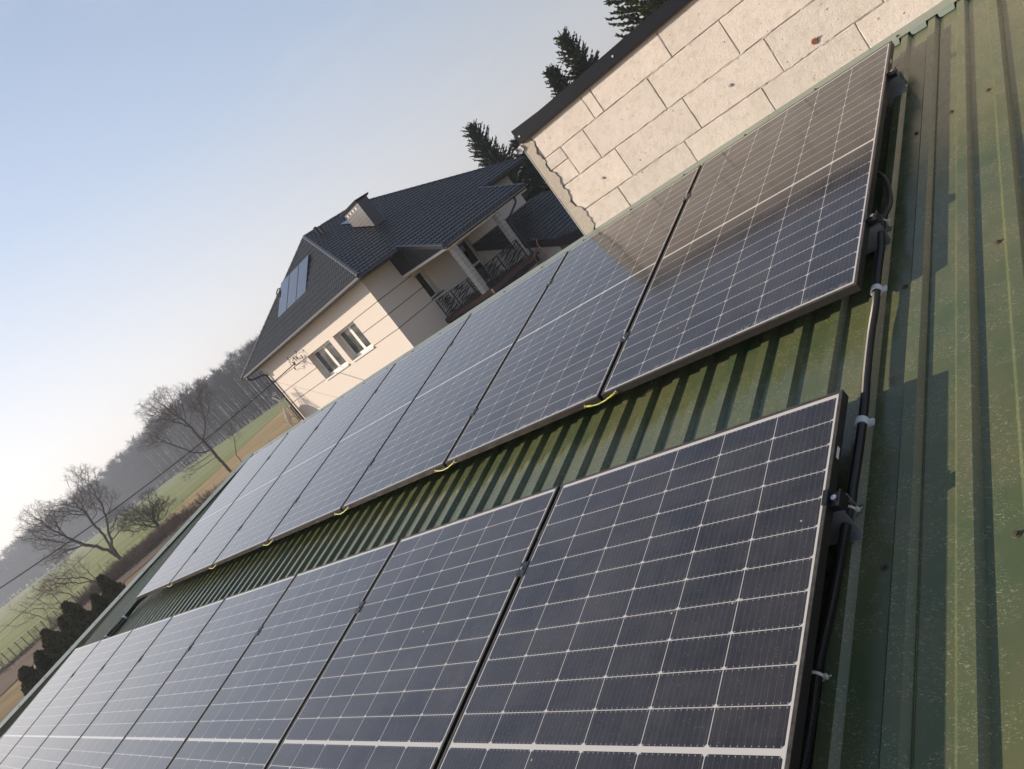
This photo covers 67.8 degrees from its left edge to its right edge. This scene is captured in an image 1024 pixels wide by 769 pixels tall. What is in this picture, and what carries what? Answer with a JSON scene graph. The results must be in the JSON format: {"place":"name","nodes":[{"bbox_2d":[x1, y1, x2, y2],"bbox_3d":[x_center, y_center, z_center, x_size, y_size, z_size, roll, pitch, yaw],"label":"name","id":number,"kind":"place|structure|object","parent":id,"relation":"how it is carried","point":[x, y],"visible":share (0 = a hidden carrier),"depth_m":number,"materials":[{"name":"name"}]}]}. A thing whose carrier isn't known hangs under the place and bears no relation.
{"place":"outdoors","nodes":[
{"label":"outdoors","id":0,"kind":"place"},
{"bbox_2d":[0,514,192,695],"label":"scrub ground","id":1,"kind":"structure","parent":0,"point":[9,678],"depth_m":49.03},
{"bbox_2d":[0,581,92,667],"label":"wire fence","id":2,"kind":"object","parent":1,"relation":"on","point":[22,647],"visible":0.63,"depth_m":53.40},
{"bbox_2d":[0,574,123,673],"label":"dead growth","id":3,"kind":"object","parent":1,"relation":"on","point":[26,649],"visible":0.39,"depth_m":51.69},
{"bbox_2d":[35,552,94,600],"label":"bare tree","id":4,"kind":"object","parent":1,"relation":"on","point":[55,577],"visible":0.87,"depth_m":58.98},
{"bbox_2d":[26,481,223,637],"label":"scrub","id":5,"kind":"object","parent":1,"relation":"on","point":[133,557],"visible":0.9,"depth_m":56.15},
{"bbox_2d":[115,487,176,538],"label":"bare tree","id":6,"kind":"object","parent":1,"relation":"on","point":[147,510],"visible":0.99,"depth_m":62.16,"materials":[{"name":"brown plant"}]},
{"bbox_2d":[0,397,288,668],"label":"green field","id":7,"kind":"structure","parent":0,"point":[182,489],"depth_m":125.87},
{"bbox_2d":[0,601,53,632],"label":"bare sapling","id":8,"kind":"object","parent":7,"relation":"on","point":[25,614],"visible":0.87,"depth_m":57.54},
{"bbox_2d":[21,583,60,622],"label":"bare sapling","id":9,"kind":"object","parent":7,"relation":"on","point":[39,601],"visible":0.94,"depth_m":57.32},
{"bbox_2d":[11,463,135,570],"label":"bare tree","id":10,"kind":"object","parent":7,"relation":"on","point":[112,550],"visible":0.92,"depth_m":70.14,"materials":[{"name":"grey plant"}]},
{"bbox_2d":[140,449,168,480],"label":"birch tree","id":11,"kind":"object","parent":7,"relation":"on","point":[154,468],"visible":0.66,"depth_m":357.08,"materials":[{"name":"white plant"}]},
{"bbox_2d":[151,436,180,470],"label":"birch tree","id":12,"kind":"object","parent":7,"relation":"on","point":[166,457],"visible":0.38,"depth_m":334.16,"materials":[{"name":"white plant"}]},
{"bbox_2d":[152,439,186,467],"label":"birch tree","id":13,"kind":"object","parent":7,"relation":"on","point":[158,446],"visible":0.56,"depth_m":324.87,"materials":[{"name":"white plant"}]},
{"bbox_2d":[155,439,187,469],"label":"birch tree","id":14,"kind":"object","parent":7,"relation":"on","point":[169,457],"visible":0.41,"depth_m":333.23,"materials":[{"name":"white plant"}]},
{"bbox_2d":[166,427,194,461],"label":"birch tree","id":15,"kind":"object","parent":7,"relation":"on","point":[177,443],"visible":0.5,"depth_m":314.80,"materials":[{"name":"white plant"}]},
{"bbox_2d":[171,425,204,455],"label":"birch tree","id":16,"kind":"object","parent":7,"relation":"on","point":[187,437],"visible":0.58,"depth_m":295.15,"materials":[{"name":"white plant"}]},
{"bbox_2d":[177,420,207,452],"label":"birch tree","id":17,"kind":"object","parent":7,"relation":"on","point":[189,438],"visible":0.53,"depth_m":290.06,"materials":[{"name":"white plant"}]},
{"bbox_2d":[181,420,205,448],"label":"birch tree","id":18,"kind":"object","parent":7,"relation":"on","point":[193,438],"visible":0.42,"depth_m":285.57,"materials":[{"name":"white plant"}]},
{"bbox_2d":[189,410,221,442],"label":"birch tree","id":19,"kind":"object","parent":7,"relation":"on","point":[203,428],"visible":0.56,"depth_m":264.39,"materials":[{"name":"white plant"}]},
{"bbox_2d":[192,404,226,439],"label":"birch tree","id":20,"kind":"object","parent":7,"relation":"on","point":[208,425],"visible":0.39,"depth_m":262.13,"materials":[{"name":"white plant"}]},
{"bbox_2d":[197,404,229,435],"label":"birch tree","id":21,"kind":"object","parent":7,"relation":"on","point":[210,419],"visible":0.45,"depth_m":252.64,"materials":[{"name":"white plant"}]},
{"bbox_2d":[200,399,233,436],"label":"birch tree","id":22,"kind":"object","parent":7,"relation":"on","point":[216,416],"visible":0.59,"depth_m":248.25,"materials":[{"name":"white plant"}]},
{"bbox_2d":[204,393,240,429],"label":"birch tree","id":23,"kind":"object","parent":7,"relation":"on","point":[221,411],"visible":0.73,"depth_m":239.05,"materials":[{"name":"white plant"}]},
{"bbox_2d":[209,393,240,428],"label":"birch tree","id":24,"kind":"object","parent":7,"relation":"on","point":[220,403],"visible":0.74,"depth_m":238.11,"materials":[{"name":"white plant"}]},
{"bbox_2d":[216,396,246,425],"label":"birch tree","id":25,"kind":"object","parent":7,"relation":"on","point":[217,398],"visible":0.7,"depth_m":232.54,"materials":[{"name":"white plant"}]},
{"bbox_2d":[219,389,250,422],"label":"birch tree","id":26,"kind":"object","parent":7,"relation":"on","point":[226,397],"visible":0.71,"depth_m":229.22,"materials":[{"name":"white plant"}]},
{"bbox_2d":[219,384,252,421],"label":"birch tree","id":27,"kind":"object","parent":7,"relation":"on","point":[233,406],"visible":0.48,"depth_m":231.21,"materials":[{"name":"white plant"}]},
{"bbox_2d":[221,386,253,420],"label":"birch tree","id":28,"kind":"object","parent":7,"relation":"on","point":[236,407],"visible":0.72,"depth_m":229.19,"materials":[{"name":"white plant"}]},
{"bbox_2d":[224,387,253,420],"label":"birch tree","id":29,"kind":"object","parent":7,"relation":"on","point":[238,405],"visible":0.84,"depth_m":227.03,"materials":[{"name":"white plant"}]},
{"bbox_2d":[230,390,256,417],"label":"birch tree","id":30,"kind":"object","parent":7,"relation":"on","point":[242,405],"visible":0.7,"depth_m":225.54,"materials":[{"name":"white plant"}]},
{"bbox_2d":[232,390,260,415],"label":"birch tree","id":31,"kind":"object","parent":7,"relation":"on","point":[242,394],"visible":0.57,"depth_m":225.48,"materials":[{"name":"white plant"}]},
{"bbox_2d":[231,375,263,412],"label":"birch tree","id":32,"kind":"object","parent":7,"relation":"on","point":[240,384],"visible":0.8,"depth_m":216.87,"materials":[{"name":"white plant"}]},
{"bbox_2d":[230,376,265,411],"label":"birch tree","id":33,"kind":"object","parent":7,"relation":"on","point":[248,393],"visible":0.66,"depth_m":218.89,"materials":[{"name":"white plant"}]},
{"bbox_2d":[231,379,264,412],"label":"birch tree","id":34,"kind":"object","parent":7,"relation":"on","point":[247,398],"visible":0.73,"depth_m":218.79,"materials":[{"name":"white plant"}]},
{"bbox_2d":[228,376,267,413],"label":"birch tree","id":35,"kind":"object","parent":7,"relation":"on","point":[242,400],"visible":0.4,"depth_m":223.80,"materials":[{"name":"white plant"}]},
{"bbox_2d":[235,371,271,406],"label":"birch tree","id":36,"kind":"object","parent":7,"relation":"on","point":[265,401],"visible":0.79,"depth_m":212.47,"materials":[{"name":"white plant"}]},
{"bbox_2d":[236,370,271,407],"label":"birch tree","id":37,"kind":"object","parent":7,"relation":"on","point":[258,393],"visible":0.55,"depth_m":214.41,"materials":[{"name":"white plant"}]},
{"bbox_2d":[241,363,275,404],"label":"birch tree","id":38,"kind":"object","parent":7,"relation":"on","point":[261,388],"visible":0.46,"depth_m":213.08,"materials":[{"name":"white plant"}]},
{"bbox_2d":[253,369,280,401],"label":"birch tree","id":39,"kind":"object","parent":7,"relation":"on","point":[265,382],"visible":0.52,"depth_m":210.54,"materials":[{"name":"white plant"}]},
{"bbox_2d":[0,166,535,607],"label":"wood","id":40,"kind":"object","parent":7,"relation":"on","point":[130,477],"visible":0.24,"depth_m":400.58,"materials":[{"name":"plant"}]},
{"bbox_2d":[253,370,282,396],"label":"birch tree","id":41,"kind":"object","parent":7,"relation":"on","point":[268,384],"visible":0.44,"depth_m":211.65,"materials":[{"name":"white plant"}]},
{"bbox_2d":[0,396,289,722],"bbox_3d":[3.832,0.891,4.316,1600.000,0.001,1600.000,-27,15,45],"label":"ground","id":42,"kind":"structure","parent":0,"point":[12,696],"depth_m":36.57,"materials":[{"name":"green plant"}]},
{"bbox_2d":[17,665,48,695],"bbox_3d":[-15.762,9.993,25.316,1.090,1.683,1.057,-31,12,32],"label":"thuja","id":43,"kind":"object","parent":42,"relation":"on","point":[30,677],"visible":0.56,"depth_m":25.06,"materials":[{"name":"green plant"}]},
{"bbox_2d":[33,649,53,670],"bbox_3d":[-15.820,9.783,26.256,0.938,1.735,1.069,-45,13,-35],"label":"thuja","id":44,"kind":"object","parent":42,"relation":"on","point":[41,660],"visible":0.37,"depth_m":25.94,"materials":[{"name":"green plant"}]},
{"bbox_2d":[33,573,78,605],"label":"bare sapling","id":45,"kind":"object","parent":42,"relation":"on","point":[47,580],"visible":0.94,"depth_m":57.69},
{"bbox_2d":[39,628,75,664],"bbox_3d":[-15.404,9.194,26.147,1.014,2.185,1.045,-43,12,-28],"label":"thuja","id":46,"kind":"object","parent":42,"relation":"on","point":[57,645],"visible":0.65,"depth_m":25.88,"materials":[{"name":"green plant"}]},
{"bbox_2d":[56,616,84,642],"bbox_3d":[-15.757,9.189,27.645,0.922,2.086,0.899,-41,11,-19],"label":"thuja","id":47,"kind":"object","parent":42,"relation":"on","point":[62,625],"visible":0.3,"depth_m":27.38,"materials":[{"name":"green plant"}]},
{"bbox_2d":[60,599,100,640],"bbox_3d":[-15.426,8.742,27.500,1.151,2.434,1.057,-36,11,8],"label":"thuja","id":48,"kind":"object","parent":42,"relation":"on","point":[76,616],"visible":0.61,"depth_m":27.22,"materials":[{"name":"green plant"}]},
{"bbox_2d":[89,592,108,613],"bbox_3d":[-15.480,8.709,29.153,0.913,1.941,0.882,-34,11,17],"label":"thuja","id":49,"kind":"object","parent":42,"relation":"on","point":[99,605],"visible":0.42,"depth_m":28.88,"materials":[{"name":"green plant"}]},
{"bbox_2d":[95,574,126,604],"bbox_3d":[-14.902,8.073,28.887,1.025,2.334,1.007,-32,12,28],"label":"thuja","id":50,"kind":"object","parent":42,"relation":"on","point":[111,590],"visible":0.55,"depth_m":28.62,"materials":[{"name":"green plant"}]},
{"bbox_2d":[240,156,583,421],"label":"house","id":51,"kind":"structure","parent":42,"relation":"on","point":[392,276],"depth_m":35.11,"materials":[{"name":"paint"}]},
{"bbox_2d":[0,364,293,588],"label":"power cable","id":52,"kind":"object","parent":51,"relation":"attached to","point":[148,483],"visible":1,"depth_m":35.89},
{"bbox_2d":[266,392,299,421],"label":"tv antenna","id":53,"kind":"object","parent":51,"relation":"attached to","point":[279,401],"visible":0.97,"depth_m":40.92,"materials":[{"name":"metal"}]},
{"bbox_2d":[284,408,297,425],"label":"satellite dish","id":54,"kind":"object","parent":53,"relation":"attached to","point":[288,416],"visible":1,"depth_m":41.15,"materials":[{"name":"paint"}]},
{"bbox_2d":[278,274,289,318],"bbox_3d":[-11.439,-4.393,38.613,1.210,0.306,2.111,-25,59,49],"label":"water collector","id":55,"kind":"object","parent":51,"relation":"on","point":[284,289],"visible":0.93,"depth_m":38.50,"materials":[{"name":"blue glass"}]},
{"bbox_2d":[287,265,298,311],"bbox_3d":[-10.717,-4.736,37.705,1.210,0.306,2.110,-25,59,49],"label":"water collector","id":56,"kind":"object","parent":51,"relation":"on","point":[293,283],"visible":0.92,"depth_m":37.59,"materials":[{"name":"blue glass"}]},
{"bbox_2d":[296,254,309,301],"bbox_3d":[-9.995,-5.079,36.796,1.210,0.306,2.110,-25,59,49],"label":"water collector","id":57,"kind":"object","parent":51,"relation":"on","point":[303,273],"visible":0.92,"depth_m":36.63,"materials":[{"name":"blue glass"}]},
{"bbox_2d":[312,340,348,380],"bbox_3d":[-8.891,-1.252,37.247,2.640,1.535,0.460,-25,16,49],"label":"window","id":58,"kind":"structure","parent":51,"relation":"in","point":[326,354],"depth_m":37.53,"materials":[{"name":"white plastic"}]},
{"bbox_2d":[338,321,373,362],"bbox_3d":[-7.219,-2.047,35.140,2.230,1.535,0.460,-25,16,49],"label":"window","id":59,"kind":"structure","parent":51,"relation":"in","point":[350,334],"depth_m":35.41,"materials":[{"name":"white plastic"}]},
{"bbox_2d":[414,271,443,299],"bbox_3d":[-3.842,-4.507,34.354,0.490,1.370,0.840,-25,16,49],"label":"window","id":60,"kind":"structure","parent":51,"relation":"in","point":[419,276],"depth_m":34.58,"materials":[{"name":"white plastic"}]},
{"bbox_2d":[457,239,491,282],"bbox_3d":[-1.877,-5.880,36.725,0.050,2.300,0.920,-25,16,49],"label":"terrace door","id":61,"kind":"structure","parent":51,"relation":"in","point":[463,245],"depth_m":36.80,"materials":[{"name":"white plastic"}]},
{"bbox_2d":[462,118,550,201],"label":"spruce tree","id":62,"kind":"object","parent":42,"relation":"on","point":[487,152],"visible":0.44,"depth_m":49.48,"materials":[{"name":"green plant"}]},
{"bbox_2d":[0,0,1023,768],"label":"shed","id":63,"kind":"structure","parent":42,"relation":"on","point":[924,662],"depth_m":2.30,"materials":[{"name":"metal"}]},
{"bbox_2d":[0,640,100,763],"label":"solar module","id":64,"kind":"object","parent":63,"relation":"on","point":[16,731],"visible":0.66,"depth_m":7.75,"materials":[{"name":"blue glass"}]},
{"bbox_2d":[0,629,132,768],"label":"solar module","id":65,"kind":"object","parent":63,"relation":"on","point":[41,728],"visible":0.77,"depth_m":6.90,"materials":[{"name":"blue glass"}]},
{"bbox_2d":[23,616,172,768],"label":"solar module","id":66,"kind":"object","parent":63,"relation":"on","point":[65,735],"visible":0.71,"depth_m":6.09,"materials":[{"name":"blue glass"}]},
{"bbox_2d":[109,618,126,636],"bbox_3d":[-4.266,2.721,7.982,0.112,0.034,0.604,-27,25,45],"label":"corrugated conduit","id":67,"kind":"object","parent":63,"relation":"on","point":[118,627],"visible":0.35,"depth_m":8.09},
{"bbox_2d":[103,596,146,638],"bbox_3d":[-4.232,2.648,8.012,0.509,0.070,0.967,-27,25,45],"label":"corrugated conduit","id":68,"kind":"object","parent":63,"relation":"on","point":[134,606],"visible":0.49,"depth_m":8.19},
{"bbox_2d":[57,598,225,768],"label":"solar module","id":69,"kind":"object","parent":63,"relation":"on","point":[102,737],"visible":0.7,"depth_m":5.29,"materials":[{"name":"blue glass"}]},
{"bbox_2d":[102,574,296,768],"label":"solar module","id":70,"kind":"object","parent":63,"relation":"on","point":[160,731],"visible":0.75,"depth_m":4.47,"materials":[{"name":"blue glass"}]},
{"bbox_2d":[136,433,287,599],"bbox_3d":[-3.256,1.419,8.347,1.135,0.030,2.028,-27,25,45],"label":"solar module","id":71,"kind":"object","parent":63,"relation":"on","point":[186,547],"visible":0.73,"depth_m":8.24,"materials":[{"name":"blue glass"}]},
{"bbox_2d":[170,402,335,583],"bbox_3d":[-2.526,1.048,7.533,1.135,0.030,2.028,-27,25,45],"label":"solar module","id":72,"kind":"object","parent":63,"relation":"on","point":[218,538],"visible":0.75,"depth_m":7.41,"materials":[{"name":"black glass"}]},
{"bbox_2d":[167,539,399,768],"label":"solar module","id":73,"kind":"object","parent":63,"relation":"on","point":[249,716],"visible":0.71,"depth_m":3.66,"materials":[{"name":"blue glass"}]},
{"bbox_2d":[212,364,394,565],"bbox_3d":[-1.796,0.677,6.720,1.135,0.030,2.028,-27,25,45],"label":"solar module","id":74,"kind":"object","parent":63,"relation":"on","point":[259,526],"visible":0.77,"depth_m":6.59,"materials":[{"name":"blue glass"}]},
{"bbox_2d":[268,315,469,541],"bbox_3d":[-1.067,0.306,5.906,1.135,0.030,2.028,-27,25,45],"label":"solar module","id":75,"kind":"object","parent":63,"relation":"on","point":[331,486],"visible":0.79,"depth_m":5.76,"materials":[{"name":"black glass"}]},
{"bbox_2d":[266,485,560,768],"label":"solar module","id":76,"kind":"object","parent":63,"relation":"on","point":[393,687],"visible":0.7,"depth_m":2.84,"materials":[{"name":"blue glass"}]},
{"bbox_2d":[354,601,364,613],"bbox_3d":[-0.684,1.021,3.461,0.042,0.041,0.060,-27,25,45],"label":"panel clamp","id":77,"kind":"object","parent":76,"relation":"attached to","point":[358,608],"visible":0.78,"depth_m":3.45,"materials":[{"name":"metal"}]},
{"bbox_2d":[341,251,567,510],"bbox_3d":[-0.337,-0.065,5.093,1.135,0.030,2.028,-27,25,45],"label":"solar module","id":78,"kind":"object","parent":63,"relation":"on","point":[424,437],"visible":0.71,"depth_m":4.92,"materials":[{"name":"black glass"}]},
{"bbox_2d":[445,165,701,465],"bbox_3d":[0.393,-0.436,4.279,1.135,0.030,2.028,-27,25,45],"label":"solar module","id":79,"kind":"object","parent":63,"relation":"on","point":[560,360],"visible":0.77,"depth_m":4.08,"materials":[{"name":"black glass"}]},
{"bbox_2d":[799,216,886,768],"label":"corrugated conduit","id":80,"kind":"object","parent":63,"relation":"on","point":[823,638],"visible":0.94,"depth_m":1.81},
{"bbox_2d":[812,671,831,681],"bbox_3d":[0.655,0.619,1.617,0.051,0.033,0.009,-27,25,45],"label":"cable tie","id":81,"kind":"object","parent":80,"relation":"attached to","point":[825,676],"visible":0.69,"depth_m":1.61,"materials":[{"name":"plastic"}]},
{"bbox_2d":[854,415,874,428],"bbox_3d":[0.955,0.101,2.062,0.053,0.035,0.022,-27,25,45],"label":"cable clip","id":82,"kind":"object","parent":80,"relation":"attached to","point":[866,420],"visible":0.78,"depth_m":2.05,"materials":[{"name":"white plastic"}]},
{"bbox_2d":[870,284,886,295],"bbox_3d":[1.182,-0.307,2.454,0.053,0.035,0.022,-27,25,45],"label":"cable clip","id":83,"kind":"object","parent":80,"relation":"attached to","point":[880,287],"visible":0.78,"depth_m":2.45,"materials":[{"name":"white plastic"}]},
{"bbox_2d":[829,493,863,545],"bbox_3d":[0.702,0.372,1.978,0.394,0.075,0.110,-27,25,45],"label":"mounting rail","id":84,"kind":"object","parent":63,"relation":"on","point":[840,517],"visible":0.2,"depth_m":1.84,"materials":[{"name":"metal"}]},
{"bbox_2d":[437,390,848,768],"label":"solar module","id":85,"kind":"object","parent":84,"relation":"on","point":[663,610],"visible":1,"depth_m":1.99,"materials":[{"name":"black glass"}]},
{"bbox_2d":[515,561,529,578],"bbox_3d":[0.045,0.650,2.647,0.042,0.041,0.060,-27,25,45],"label":"panel clamp","id":86,"kind":"object","parent":85,"relation":"attached to","point":[522,569],"visible":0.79,"depth_m":2.64,"materials":[{"name":"metal"}]},
{"bbox_2d":[821,488,848,512],"bbox_3d":[0.780,0.282,1.839,0.043,0.044,0.048,-27,25,45],"label":"end clamp","id":87,"kind":"object","parent":84,"relation":"attached to","point":[837,501],"visible":1,"depth_m":1.83,"materials":[{"name":"black metal"}]},
{"bbox_2d":[848,505,862,511],"bbox_3d":[0.831,0.304,1.855,0.048,0.030,0.009,-27,25,45],"label":"cable tie","id":88,"kind":"object","parent":84,"relation":"attached to","point":[857,508],"visible":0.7,"depth_m":1.85,"materials":[{"name":"plastic"}]},
{"bbox_2d":[866,215,891,253],"bbox_3d":[1.183,-0.488,2.803,0.394,0.075,0.110,-27,25,45],"label":"mounting rail","id":89,"kind":"object","parent":63,"relation":"on","point":[872,238],"visible":0.17,"depth_m":2.67,"materials":[{"name":"metal"}]},
{"bbox_2d":[601,40,894,398],"bbox_3d":[1.123,-0.807,3.466,1.135,0.030,2.028,-27,25,45],"label":"solar module","id":90,"kind":"object","parent":89,"relation":"on","point":[771,230],"visible":1,"depth_m":3.23,"materials":[{"name":"blue glass"}]},
{"bbox_2d":[584,390,617,407],"bbox_3d":[0.374,0.068,3.223,0.203,0.025,0.016,-27,25,45],"label":"bonding wire","id":91,"kind":"object","parent":90,"relation":"attached to","point":[610,396],"visible":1,"depth_m":3.21,"materials":[{"name":"metal"}]},
{"bbox_2d":[619,331,629,343],"bbox_3d":[0.522,-0.206,3.472,0.042,0.041,0.060,-27,25,45],"label":"panel clamp","id":92,"kind":"object","parent":90,"relation":"attached to","point":[624,337],"visible":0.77,"depth_m":3.46,"materials":[{"name":"metal"}]},
{"bbox_2d":[877,171,892,216],"bbox_3d":[1.374,-0.728,2.896,0.154,0.039,0.526,-27,25,45],"label":"solar cable","id":93,"kind":"object","parent":90,"relation":"attached to","point":[886,181],"visible":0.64,"depth_m":2.81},
{"bbox_2d":[863,210,881,225],"bbox_3d":[1.261,-0.578,2.663,0.042,0.044,0.048,-27,25,45],"label":"end clamp","id":94,"kind":"object","parent":89,"relation":"attached to","point":[874,218],"visible":1,"depth_m":2.65,"materials":[{"name":"black metal"}]},
{"bbox_2d":[887,70,907,101],"bbox_3d":[1.652,-1.323,3.599,0.400,0.075,0.110,-27,25,45],"label":"mounting rail","id":95,"kind":"object","parent":63,"relation":"on","point":[897,85],"visible":0.17,"depth_m":3.47,"materials":[{"name":"metal"}]},
{"bbox_2d":[885,67,897,78],"bbox_3d":[1.728,-1.412,3.462,0.042,0.044,0.048,-27,25,45],"label":"end clamp","id":96,"kind":"object","parent":95,"relation":"on","point":[892,73],"visible":1,"depth_m":3.45,"materials":[{"name":"black metal"}]},
{"bbox_2d":[509,137,550,195],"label":"spruce tree","id":97,"kind":"object","parent":42,"relation":"on","point":[516,145],"visible":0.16,"depth_m":51.48,"materials":[{"name":"green plant"}]},
{"bbox_2d":[541,63,573,97],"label":"spruce tree","id":98,"kind":"object","parent":42,"relation":"on","point":[558,81],"visible":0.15,"depth_m":41.63,"materials":[{"name":"green plant"}]},
{"bbox_2d":[553,26,599,80],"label":"spruce tree","id":99,"kind":"object","parent":42,"relation":"on","point":[576,58],"visible":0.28,"depth_m":42.01,"materials":[{"name":"green plant"}]},
{"bbox_2d":[603,0,666,39],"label":"spruce tree","id":100,"kind":"object","parent":42,"relation":"on","point":[645,8],"visible":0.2,"depth_m":35.16,"materials":[{"name":"green plant"}]},
{"bbox_2d":[511,0,942,235],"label":"block building","id":101,"kind":"structure","parent":42,"relation":"on","point":[665,91],"depth_m":4.74,"materials":[{"name":"paint"}]},
{"bbox_2d":[169,405,300,515],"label":"stubble field","id":102,"kind":"structure","parent":0,"point":[275,427],"depth_m":84.79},
{"bbox_2d":[135,377,231,478],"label":"bare tree","id":103,"kind":"object","parent":102,"relation":"on","point":[172,419],"visible":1,"depth_m":73.26,"materials":[{"name":"grey plant"}]},
{"bbox_2d":[222,417,245,461],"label":"bare tree","id":104,"kind":"object","parent":102,"relation":"on","point":[233,436],"visible":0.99,"depth_m":73.10,"materials":[{"name":"brown plant"}]},
{"bbox_2d":[0,0,664,598],"label":"sky","id":105,"kind":"structure","parent":0,"point":[166,165],"materials":[{"name":"blue"}]},
{"bbox_2d":[523,238,550,268],"bbox_3d":[1.135,-0.326,9.155,0.358,3.363,0.036,-36,11,7],"label":"bare sapling","id":106,"kind":"object","parent":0,"point":[536,251],"visible":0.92,"depth_m":8.86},
{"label":"insulator","id":107,"kind":"object","parent":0,"visible":0},
{"bbox_2d":[1,383,265,631],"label":"power cable","id":108,"kind":"object","parent":107,"relation":"hanging from","point":[140,504],"visible":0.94,"depth_m":36.78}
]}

